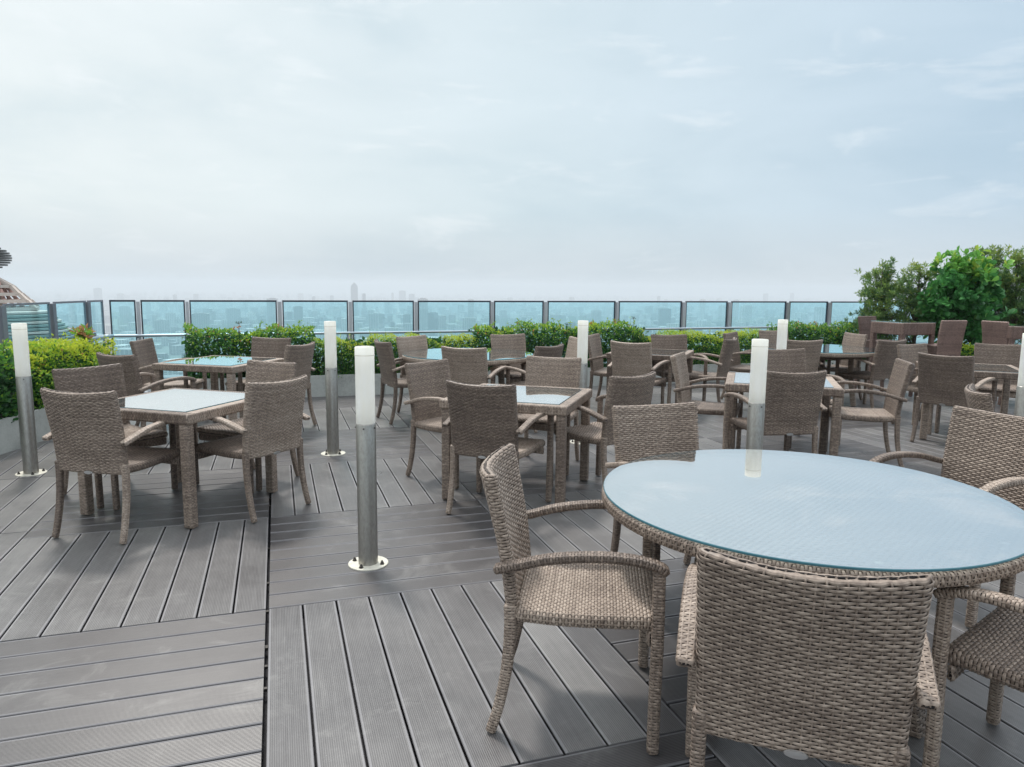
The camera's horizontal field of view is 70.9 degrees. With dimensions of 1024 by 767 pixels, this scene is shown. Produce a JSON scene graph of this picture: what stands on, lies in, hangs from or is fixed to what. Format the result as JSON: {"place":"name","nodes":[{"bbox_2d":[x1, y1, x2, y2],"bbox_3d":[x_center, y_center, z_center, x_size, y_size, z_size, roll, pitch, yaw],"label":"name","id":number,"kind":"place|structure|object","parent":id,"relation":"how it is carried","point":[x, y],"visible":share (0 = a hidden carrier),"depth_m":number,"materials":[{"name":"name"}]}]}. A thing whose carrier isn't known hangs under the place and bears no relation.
{"place":"outdoors","nodes":[
{"label":"outdoors","id":0,"kind":"place"},
{"bbox_2d":[0,248,79,351],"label":"ornate tower","id":1,"kind":"structure","parent":0,"point":[34,318],"depth_m":45.19,"materials":[{"name":"metal"}]},
{"bbox_2d":[93,288,101,303],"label":"city tower","id":2,"kind":"structure","parent":0,"point":[97,293],"depth_m":5150.78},
{"bbox_2d":[117,293,124,306],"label":"city tower","id":3,"kind":"structure","parent":0,"point":[120,296],"depth_m":4953.72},
{"bbox_2d":[119,306,130,325],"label":"city tower","id":4,"kind":"structure","parent":0,"point":[124,315],"depth_m":2881.31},
{"bbox_2d":[154,319,170,338],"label":"city tower","id":5,"kind":"structure","parent":0,"point":[161,326],"depth_m":2284.86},
{"bbox_2d":[189,312,210,332],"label":"city tower","id":6,"kind":"structure","parent":0,"point":[200,320],"depth_m":2275.37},
{"bbox_2d":[226,308,240,328],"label":"city tower","id":7,"kind":"structure","parent":0,"point":[233,315],"depth_m":2778.02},
{"bbox_2d":[267,298,277,323],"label":"city tower","id":8,"kind":"structure","parent":0,"point":[271,312],"depth_m":3012.84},
{"bbox_2d":[190,421,516,766],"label":"terrace slab","id":9,"kind":"structure","parent":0,"point":[266,684],"depth_m":3.00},
{"bbox_2d":[0,379,1023,766],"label":"terrace deck","id":10,"kind":"structure","parent":9,"relation":"on","point":[114,651],"depth_m":3.14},
{"bbox_2d":[0,403,50,454],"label":"planter","id":11,"kind":"object","parent":10,"relation":"on","point":[10,440],"visible":0.14,"depth_m":6.44,"materials":[{"name":"concrete"}]},
{"bbox_2d":[0,338,33,422],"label":"hedge","id":12,"kind":"object","parent":11,"relation":"in","point":[8,399],"visible":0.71,"depth_m":6.42,"materials":[{"name":"green plant"}]},
{"bbox_2d":[0,332,117,409],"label":"hedge","id":13,"kind":"object","parent":11,"relation":"in","point":[47,358],"visible":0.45,"depth_m":7.24,"materials":[{"name":"green plant"}]},
{"bbox_2d":[65,323,95,340],"bbox_3d":[-4.771,-0.536,7.964,0.319,0.272,0.336,-5,9,-34],"label":"red leaved plant","id":14,"kind":"object","parent":13,"relation":"in","point":[87,332],"visible":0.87,"depth_m":7.94,"materials":[{"name":"green plant"}]},
{"bbox_2d":[11,323,46,476],"bbox_3d":[-3.781,0.123,5.582,0.214,1.180,0.214,1,8,0],"label":"bollard lamp","id":15,"kind":"object","parent":10,"relation":"on","point":[25,403],"visible":1,"depth_m":5.55,"materials":[{"name":"metal"}]},
{"bbox_2d":[0,300,113,389],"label":"glass railing","id":16,"kind":"object","parent":10,"relation":"on","point":[52,319],"visible":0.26,"depth_m":8.34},
{"bbox_2d":[40,387,179,543],"bbox_3d":[-2.410,0.443,4.366,0.606,0.897,0.641,2,8,12],"label":"wicker armchair","id":17,"kind":"object","parent":10,"relation":"on","point":[86,434],"visible":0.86,"depth_m":4.13,"materials":[{"name":"wicker"}]},
{"bbox_2d":[51,363,177,508],"bbox_3d":[-2.847,0.338,5.110,0.641,0.897,0.606,5,9,31],"label":"wicker armchair","id":18,"kind":"object","parent":10,"relation":"on","point":[102,378],"visible":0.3,"depth_m":5.17,"materials":[{"name":"wicker"}]},
{"bbox_2d":[96,352,197,443],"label":"wicker armchair","id":19,"kind":"object","parent":10,"relation":"on","point":[132,378],"visible":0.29,"depth_m":6.10,"materials":[{"name":"wicker"}]},
{"bbox_2d":[129,338,206,425],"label":"wicker armchair","id":20,"kind":"object","parent":10,"relation":"on","point":[144,351],"visible":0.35,"depth_m":7.67,"materials":[{"name":"wicker"}]},
{"bbox_2d":[77,388,277,528],"bbox_3d":[-2.244,0.461,4.890,0.903,0.718,0.903,3,8,17],"label":"square table","id":21,"kind":"object","parent":10,"relation":"on","point":[183,410],"visible":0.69,"depth_m":4.60,"materials":[{"name":"wicker"}]},
{"bbox_2d":[152,355,283,430],"bbox_3d":[-2.951,0.122,7.337,0.903,0.718,0.903,3,8,15],"label":"square table","id":22,"kind":"object","parent":10,"relation":"on","point":[229,366],"visible":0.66,"depth_m":6.98,"materials":[{"name":"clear glass"}]},
{"bbox_2d":[193,359,298,493],"bbox_3d":[-1.991,0.297,5.467,0.606,0.897,0.641,4,9,25],"label":"wicker armchair","id":23,"kind":"object","parent":10,"relation":"on","point":[262,371],"visible":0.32,"depth_m":5.57,"materials":[{"name":"wicker"}]},
{"bbox_2d":[195,374,310,522],"bbox_3d":[-1.720,0.391,4.795,0.641,0.897,0.606,5,9,30],"label":"wicker armchair","id":24,"kind":"object","parent":10,"relation":"on","point":[274,415],"visible":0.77,"depth_m":4.61,"materials":[{"name":"wicker"}]},
{"bbox_2d":[220,337,290,418],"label":"wicker armchair","id":25,"kind":"object","parent":10,"relation":"on","point":[268,347],"visible":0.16,"depth_m":8.14,"materials":[{"name":"wicker"}]},
{"bbox_2d":[264,492,270,691],"bbox_3d":[-1.487,0.925,4.397,0.016,0.018,10.057,-2,8,-18],"label":"deck clip","id":26,"kind":"object","parent":10,"relation":"attached to","point":[266,666],"visible":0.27,"depth_m":3.04,"materials":[{"name":"metal"}]},
{"bbox_2d":[238,342,316,424],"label":"wicker armchair","id":27,"kind":"object","parent":10,"relation":"on","point":[301,356],"visible":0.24,"depth_m":7.35,"materials":[{"name":"wicker"}]},
{"bbox_2d":[321,321,344,455],"bbox_3d":[-1.591,0.042,6.335,0.214,1.180,0.214,-2,8,-17],"label":"bollard lamp","id":28,"kind":"object","parent":10,"relation":"on","point":[331,387],"visible":1,"depth_m":6.30,"materials":[{"name":"metal"}]},
{"bbox_2d":[348,346,387,570],"bbox_3d":[-0.774,0.392,3.819,0.214,1.180,0.214,-5,9,-34],"label":"bollard lamp","id":29,"kind":"object","parent":10,"relation":"on","point":[368,558],"visible":1,"depth_m":3.78,"materials":[{"name":"metal"}]},
{"bbox_2d":[374,339,407,424],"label":"wicker armchair","id":30,"kind":"object","parent":10,"relation":"on","point":[386,364],"visible":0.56,"depth_m":7.75,"materials":[{"name":"wicker"}]},
{"bbox_2d":[395,335,427,411],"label":"wicker armchair","id":31,"kind":"object","parent":10,"relation":"on","point":[410,343],"visible":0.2,"depth_m":8.52,"materials":[{"name":"wicker"}]},
{"bbox_2d":[404,359,458,488],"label":"wicker armchair","id":32,"kind":"object","parent":10,"relation":"on","point":[426,381],"visible":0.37,"depth_m":5.67,"materials":[{"name":"wicker"}]},
{"bbox_2d":[402,348,532,383],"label":"round table","id":33,"kind":"object","parent":10,"relation":"on","point":[500,357],"visible":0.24,"depth_m":7.94,"materials":[{"name":"wicker"}]},
{"bbox_2d":[441,346,510,384],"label":"wicker armchair","id":34,"kind":"object","parent":10,"relation":"on","point":[468,365],"visible":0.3,"depth_m":7.14,"materials":[{"name":"wicker"}]},
{"bbox_2d":[442,380,553,513],"bbox_3d":[-0.105,0.404,4.814,0.606,0.897,0.641,4,8,24],"label":"wicker armchair","id":35,"kind":"object","parent":10,"relation":"on","point":[481,421],"visible":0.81,"depth_m":4.58,"materials":[{"name":"wicker"}]},
{"bbox_2d":[490,333,533,382],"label":"wicker armchair","id":36,"kind":"object","parent":10,"relation":"on","point":[513,341],"visible":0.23,"depth_m":9.07,"materials":[{"name":"wicker"}]},
{"bbox_2d":[439,383,591,502],"bbox_3d":[0.056,0.428,5.296,0.903,0.718,0.903,3,8,17],"label":"square table","id":37,"kind":"object","parent":10,"relation":"on","point":[560,403],"visible":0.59,"depth_m":4.98,"materials":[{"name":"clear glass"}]},
{"bbox_2d":[490,343,563,432],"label":"wicker armchair","id":38,"kind":"object","parent":10,"relation":"on","point":[549,351],"visible":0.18,"depth_m":7.43,"materials":[{"name":"wicker"}]},
{"bbox_2d":[195,360,865,396],"bbox_3d":[1.214,-0.137,11.188,11.600,0.289,0.620,-2,8,-18],"label":"planter","id":39,"kind":"object","parent":10,"relation":"on","point":[346,384],"visible":0.09,"depth_m":9.78,"materials":[{"name":"concrete"}]},
{"bbox_2d":[181,320,317,378],"bbox_3d":[-3.467,-0.422,9.563,1.726,0.858,0.696,-2,8,-18],"label":"hedge","id":40,"kind":"object","parent":39,"relation":"on","point":[197,339],"visible":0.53,"depth_m":9.40,"materials":[{"name":"green plant"}]},
{"bbox_2d":[312,331,477,376],"bbox_3d":[-1.633,-0.399,10.172,2.382,0.688,0.676,-2,8,-19],"label":"hedge","id":41,"kind":"object","parent":39,"relation":"in","point":[344,363],"visible":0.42,"depth_m":9.96,"materials":[{"name":"green plant"}]},
{"bbox_2d":[467,317,648,370],"bbox_3d":[0.736,-0.579,10.934,2.866,0.874,0.703,-2,8,-18],"label":"hedge","id":42,"kind":"object","parent":39,"relation":"on","point":[535,338],"visible":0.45,"depth_m":10.82,"materials":[{"name":"green plant"}]},
{"bbox_2d":[637,328,768,366],"bbox_3d":[3.224,-0.571,11.758,2.621,0.687,0.667,-2,8,-18],"label":"hedge","id":43,"kind":"object","parent":39,"relation":"in","point":[706,344],"visible":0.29,"depth_m":11.64,"materials":[{"name":"green plant"}]},
{"bbox_2d":[766,320,882,363],"bbox_3d":[5.446,-0.710,12.471,2.311,0.809,0.704,-2,8,-19],"label":"hedge","id":44,"kind":"object","parent":39,"relation":"on","point":[833,334],"visible":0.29,"depth_m":12.27,"materials":[{"name":"green plant"}]},
{"bbox_2d":[842,257,917,339],"bbox_3d":[6.203,-1.209,12.099,1.056,1.899,0.974,1,8,0],"label":"pine like shrub tree","id":45,"kind":"object","parent":39,"relation":"in","point":[883,292],"visible":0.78,"depth_m":11.99,"materials":[{"name":"green plant"}]},
{"bbox_2d":[914,245,1016,344],"bbox_3d":[7.372,-1.237,11.836,1.430,2.050,1.316,1,8,0],"label":"broad leaved tree","id":46,"kind":"object","parent":39,"relation":"in","point":[971,291],"visible":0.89,"depth_m":11.56,"materials":[{"name":"green plant"}]},
{"bbox_2d":[96,300,997,392],"bbox_3d":[2.993,-0.793,12.480,18.133,1.265,0.203,-2,8,-20],"label":"glass railing","id":47,"kind":"object","parent":10,"relation":"on","point":[545,317],"visible":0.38,"depth_m":10.91,"materials":[{"name":"glass"}]},
{"bbox_2d":[518,355,581,475],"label":"wicker armchair","id":48,"kind":"object","parent":10,"relation":"on","point":[553,372],"visible":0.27,"depth_m":6.19,"materials":[{"name":"wicker"}]},
{"bbox_2d":[525,336,577,370],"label":"wicker armchair","id":49,"kind":"object","parent":10,"relation":"on","point":[571,351],"visible":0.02,"depth_m":8.69,"materials":[{"name":"wicker"}]},
{"bbox_2d":[480,443,669,754],"bbox_3d":[0.206,0.712,2.572,0.641,0.897,0.606,1,8,7],"label":"wicker armchair","id":50,"kind":"object","parent":10,"relation":"on","point":[591,589],"visible":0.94,"depth_m":2.40,"materials":[{"name":"wicker"}]},
{"bbox_2d":[570,320,588,444],"bbox_3d":[0.670,-0.013,6.900,0.214,1.180,0.214,4,8,22],"label":"bollard lamp","id":51,"kind":"object","parent":10,"relation":"on","point":[582,345],"visible":0.52,"depth_m":6.82,"materials":[{"name":"paint"}]},
{"bbox_2d":[588,333,606,400],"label":"wicker armchair","id":52,"kind":"object","parent":10,"relation":"on","point":[596,356],"visible":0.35,"depth_m":9.15,"materials":[{"name":"wicker"}]},
{"bbox_2d":[552,371,655,486],"bbox_3d":[0.685,0.346,5.294,0.606,0.897,0.641,-6,10,-42],"label":"wicker armchair","id":53,"kind":"object","parent":10,"relation":"on","point":[628,390],"visible":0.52,"depth_m":5.03,"materials":[{"name":"wicker"}]},
{"bbox_2d":[607,340,671,404],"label":"wicker armchair","id":54,"kind":"object","parent":10,"relation":"on","point":[631,359],"visible":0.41,"depth_m":8.05,"materials":[{"name":"wicker"}]},
{"bbox_2d":[606,349,693,402],"bbox_3d":[1.700,-0.037,8.833,0.903,0.718,0.903,4,8,22],"label":"square table","id":55,"kind":"object","parent":10,"relation":"on","point":[661,354],"visible":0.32,"depth_m":8.57,"materials":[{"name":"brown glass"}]},
{"bbox_2d":[605,402,698,576],"bbox_3d":[0.816,0.583,3.566,0.606,0.897,0.641,-2,8,-18],"label":"wicker armchair","id":56,"kind":"object","parent":10,"relation":"on","point":[641,431],"visible":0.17,"depth_m":3.74,"materials":[{"name":"wicker"}]},
{"bbox_2d":[651,334,707,403],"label":"wicker armchair","id":57,"kind":"object","parent":10,"relation":"on","point":[677,342],"visible":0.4,"depth_m":9.25,"materials":[{"name":"wicker"}]},
{"bbox_2d":[670,352,743,448],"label":"wicker armchair","id":58,"kind":"object","parent":10,"relation":"on","point":[681,373],"visible":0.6,"depth_m":6.52,"materials":[{"name":"wicker"}]},
{"bbox_2d":[688,337,736,401],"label":"wicker armchair","id":59,"kind":"object","parent":10,"relation":"on","point":[725,355],"visible":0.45,"depth_m":8.64,"materials":[{"name":"wicker"}]},
{"bbox_2d":[720,332,750,398],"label":"wicker armchair","id":60,"kind":"object","parent":10,"relation":"on","point":[736,365],"visible":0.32,"depth_m":9.81,"materials":[{"name":"wicker"}]},
{"bbox_2d":[746,339,768,449],"bbox_3d":[1.567,0.304,4.631,0.214,1.180,0.214,7,10,39],"label":"bollard lamp","id":61,"kind":"object","parent":10,"relation":"on","point":[756,402],"visible":0.58,"depth_m":4.56,"materials":[{"name":"paint"}]},
{"bbox_2d":[759,330,787,343],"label":"wicker armchair","id":62,"kind":"object","parent":10,"relation":"on","point":[771,336],"visible":0.02,"depth_m":10.47,"materials":[{"name":"wicker"}]},
{"bbox_2d":[722,370,826,453],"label":"wicker armchair","id":63,"kind":"object","parent":10,"relation":"on","point":[794,405],"visible":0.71,"depth_m":5.39,"materials":[{"name":"wicker"}]},
{"bbox_2d":[776,319,787,348],"bbox_3d":[2.811,-0.080,7.544,0.214,1.180,0.214,1,8,5],"label":"bollard lamp","id":64,"kind":"object","parent":10,"relation":"on","point":[782,329],"visible":0.34,"depth_m":7.45,"materials":[{"name":"paint"}]},
{"bbox_2d":[725,372,843,455],"bbox_3d":[2.317,0.320,6.247,0.903,0.718,0.903,3,8,18],"label":"square table","id":65,"kind":"object","parent":10,"relation":"on","point":[740,382],"visible":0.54,"depth_m":5.92,"materials":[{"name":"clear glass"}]},
{"bbox_2d":[786,339,823,371],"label":"wicker armchair","id":66,"kind":"object","parent":10,"relation":"on","point":[813,348],"visible":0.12,"depth_m":8.61,"materials":[{"name":"wicker"}]},
{"bbox_2d":[767,348,845,448],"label":"wicker armchair","id":67,"kind":"object","parent":10,"relation":"on","point":[786,360],"visible":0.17,"depth_m":7.26,"materials":[{"name":"wicker"}]},
{"bbox_2d":[675,546,940,766],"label":"wicker armchair","id":68,"kind":"object","parent":10,"relation":"on","point":[796,664],"visible":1,"depth_m":1.64,"materials":[{"name":"wicker"}]},
{"bbox_2d":[602,449,1023,738],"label":"round table","id":69,"kind":"object","parent":10,"relation":"on","point":[820,513],"visible":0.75,"depth_m":2.45,"materials":[{"name":"glass"}]},
{"bbox_2d":[768,343,874,406],"bbox_3d":[4.001,-0.104,9.447,1.484,0.736,1.484,-6,10,-40],"label":"table","id":70,"kind":"object","parent":10,"relation":"on","point":[834,352],"visible":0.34,"depth_m":9.17,"materials":[{"name":"wicker"}]},
{"bbox_2d":[817,332,867,399],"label":"wicker armchair","id":71,"kind":"object","parent":10,"relation":"on","point":[851,339],"visible":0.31,"depth_m":9.78,"materials":[{"name":"wicker"}]},
{"bbox_2d":[834,339,906,407],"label":"wicker armchair","id":72,"kind":"object","parent":10,"relation":"on","point":[884,358],"visible":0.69,"depth_m":8.76,"materials":[{"name":"wicker"}]},
{"bbox_2d":[826,358,914,467],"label":"wicker armchair","id":73,"kind":"object","parent":10,"relation":"on","point":[895,390],"visible":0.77,"depth_m":6.14,"materials":[{"name":"wicker"}]},
{"bbox_2d":[854,316,897,391],"bbox_3d":[5.433,-0.441,10.665,0.416,1.097,0.487,-4,9,-30],"label":"bar chair","id":74,"kind":"object","parent":10,"relation":"on","point":[864,324],"visible":0.16,"depth_m":10.71,"materials":[{"name":"wicker"}]},
{"bbox_2d":[867,320,935,393],"bbox_3d":[5.474,-0.349,10.138,0.575,1.056,0.575,-2,8,-18],"label":"bar table","id":75,"kind":"object","parent":10,"relation":"on","point":[901,329],"visible":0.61,"depth_m":9.90,"materials":[{"name":"wicker"}]},
{"bbox_2d":[891,257,940,343],"bbox_3d":[6.899,-1.203,12.206,1.034,1.870,0.901,3,8,19],"label":"pine like shrub tree","id":76,"kind":"object","parent":10,"relation":"on","point":[920,285],"visible":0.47,"depth_m":12.09,"materials":[{"name":"green plant"}]},
{"bbox_2d":[891,343,974,432],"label":"wicker armchair","id":77,"kind":"object","parent":10,"relation":"on","point":[908,352],"visible":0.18,"depth_m":8.04,"materials":[{"name":"wicker"}]},
{"bbox_2d":[908,320,967,396],"bbox_3d":[5.854,-0.332,9.891,0.416,1.097,0.488,-1,8,-14],"label":"bar chair","id":78,"kind":"object","parent":10,"relation":"on","point":[950,337],"visible":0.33,"depth_m":9.65,"materials":[{"name":"wicker"}]},
{"bbox_2d":[869,406,1023,627],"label":"wicker armchair","id":79,"kind":"object","parent":10,"relation":"on","point":[984,450],"visible":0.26,"depth_m":3.62,"materials":[{"name":"wicker"}]},
{"bbox_2d":[910,352,998,441],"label":"wicker armchair","id":80,"kind":"object","parent":10,"relation":"on","point":[943,380],"visible":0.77,"depth_m":6.88,"materials":[{"name":"wicker"}]},
{"bbox_2d":[912,361,1018,438],"bbox_3d":[4.699,0.182,7.426,0.903,0.718,0.903,4,8,24],"label":"square table","id":81,"kind":"object","parent":10,"relation":"on","point":[1007,374],"visible":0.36,"depth_m":7.23,"materials":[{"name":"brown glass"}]},
{"bbox_2d":[960,341,973,355],"bbox_3d":[7.280,-0.488,11.609,0.812,0.560,0.610,-2,8,-18],"label":"hedge","id":82,"kind":"object","parent":10,"relation":"on","point":[967,349],"visible":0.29,"depth_m":11.47,"materials":[{"name":"green plant"}]},
{"bbox_2d":[922,574,1023,766],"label":"wicker armchair","id":83,"kind":"object","parent":10,"relation":"on","point":[990,645],"visible":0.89,"depth_m":2.12,"materials":[{"name":"wicker"}]},
{"bbox_2d":[964,383,993,411],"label":"wicker armchair","id":84,"kind":"object","parent":10,"relation":"on","point":[975,399],"visible":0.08,"depth_m":4.33,"materials":[{"name":"wicker"}]},
{"bbox_2d":[968,243,1014,321],"bbox_3d":[8.319,-1.383,12.658,0.919,2.137,1.095,7,10,39],"label":"pine like shrub tree","id":85,"kind":"object","parent":10,"relation":"on","point":[998,255],"visible":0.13,"depth_m":12.46,"materials":[{"name":"green plant"}]},
{"bbox_2d":[977,320,1008,404],"bbox_3d":[6.585,-0.285,9.599,0.487,1.097,0.416,-1,8,-12],"label":"chair","id":86,"kind":"object","parent":10,"relation":"on","point":[994,332],"visible":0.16,"depth_m":9.48,"materials":[{"name":"wicker"}]},
{"bbox_2d":[974,343,1020,397],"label":"wicker armchair","id":87,"kind":"object","parent":10,"relation":"on","point":[1001,354],"visible":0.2,"depth_m":8.20,"materials":[{"name":"wicker"}]},
{"bbox_2d":[993,243,1023,344],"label":"pine like shrub tree","id":88,"kind":"object","parent":10,"relation":"on","point":[1010,300],"visible":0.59,"depth_m":12.14,"materials":[{"name":"green plant"}]},
{"bbox_2d":[996,324,1023,400],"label":"chair","id":89,"kind":"object","parent":10,"relation":"on","point":[1015,331],"visible":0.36,"depth_m":9.16,"materials":[{"name":"wicker"}]},
{"bbox_2d":[1014,333,1023,416],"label":"bollard lamp","id":90,"kind":"object","parent":10,"relation":"on","point":[1019,406],"visible":0.19,"depth_m":5.49,"materials":[{"name":"paint"}]},
{"bbox_2d":[351,283,357,315],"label":"spired skyscraper","id":91,"kind":"structure","parent":0,"point":[354,291],"depth_m":3858.81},
{"bbox_2d":[399,291,405,306],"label":"city tower","id":92,"kind":"structure","parent":0,"point":[402,295],"depth_m":5544.35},
{"bbox_2d":[418,298,427,330],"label":"city tower","id":93,"kind":"structure","parent":0,"point":[423,315],"depth_m":2759.66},
{"bbox_2d":[428,312,437,335],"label":"city tower","id":94,"kind":"structure","parent":0,"point":[432,321],"depth_m":2580.62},
{"bbox_2d":[462,317,475,336],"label":"city tower","id":95,"kind":"structure","parent":0,"point":[468,323],"depth_m":2476.25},
{"bbox_2d":[30,292,927,358],"bbox_3d":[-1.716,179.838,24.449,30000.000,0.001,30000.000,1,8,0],"label":"city ground","id":96,"kind":"structure","parent":0,"point":[164,349],"depth_m":4346.80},
{"bbox_2d":[165,313,175,330],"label":"city tower","id":97,"kind":"structure","parent":96,"relation":"on","point":[171,317],"depth_m":2718.21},
{"bbox_2d":[293,306,302,327],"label":"city tower","id":98,"kind":"structure","parent":96,"relation":"on","point":[298,313],"depth_m":2877.11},
{"bbox_2d":[369,313,384,330],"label":"city tower","id":99,"kind":"structure","parent":96,"relation":"on","point":[376,320],"depth_m":2578.26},
{"bbox_2d":[468,299,473,316],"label":"city tower","id":100,"kind":"structure","parent":96,"relation":"on","point":[470,309],"depth_m":3395.39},
{"bbox_2d":[5,289,1020,392],"bbox_3d":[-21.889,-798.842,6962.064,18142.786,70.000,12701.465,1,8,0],"label":"city blocks","id":101,"kind":"structure","parent":96,"relation":"on","point":[450,311],"depth_m":4318.35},
{"bbox_2d":[658,308,670,325],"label":"city tower","id":102,"kind":"structure","parent":96,"relation":"on","point":[664,316],"depth_m":2970.89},
{"bbox_2d":[718,305,725,320],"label":"city tower","id":103,"kind":"structure","parent":96,"relation":"on","point":[721,311],"depth_m":3549.21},
{"bbox_2d":[740,305,751,324],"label":"city tower","id":104,"kind":"structure","parent":96,"relation":"on","point":[745,312],"depth_m":3196.73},
{"bbox_2d":[0,0,1023,298],"label":"sky","id":105,"kind":"structure","parent":0,"point":[728,148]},
{"bbox_2d":[591,310,600,324],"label":"city tower","id":106,"kind":"structure","parent":0,"point":[596,316],"depth_m":3076.50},
{"bbox_2d":[699,299,705,319],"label":"city tower","id":107,"kind":"structure","parent":0,"point":[701,311],"depth_m":3898.35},
{"bbox_2d":[732,300,738,320],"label":"city tower","id":108,"kind":"structure","parent":0,"point":[735,308],"depth_m":3791.18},
{"bbox_2d":[813,307,824,323],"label":"city tower","id":109,"kind":"structure","parent":0,"point":[819,313],"depth_m":3264.20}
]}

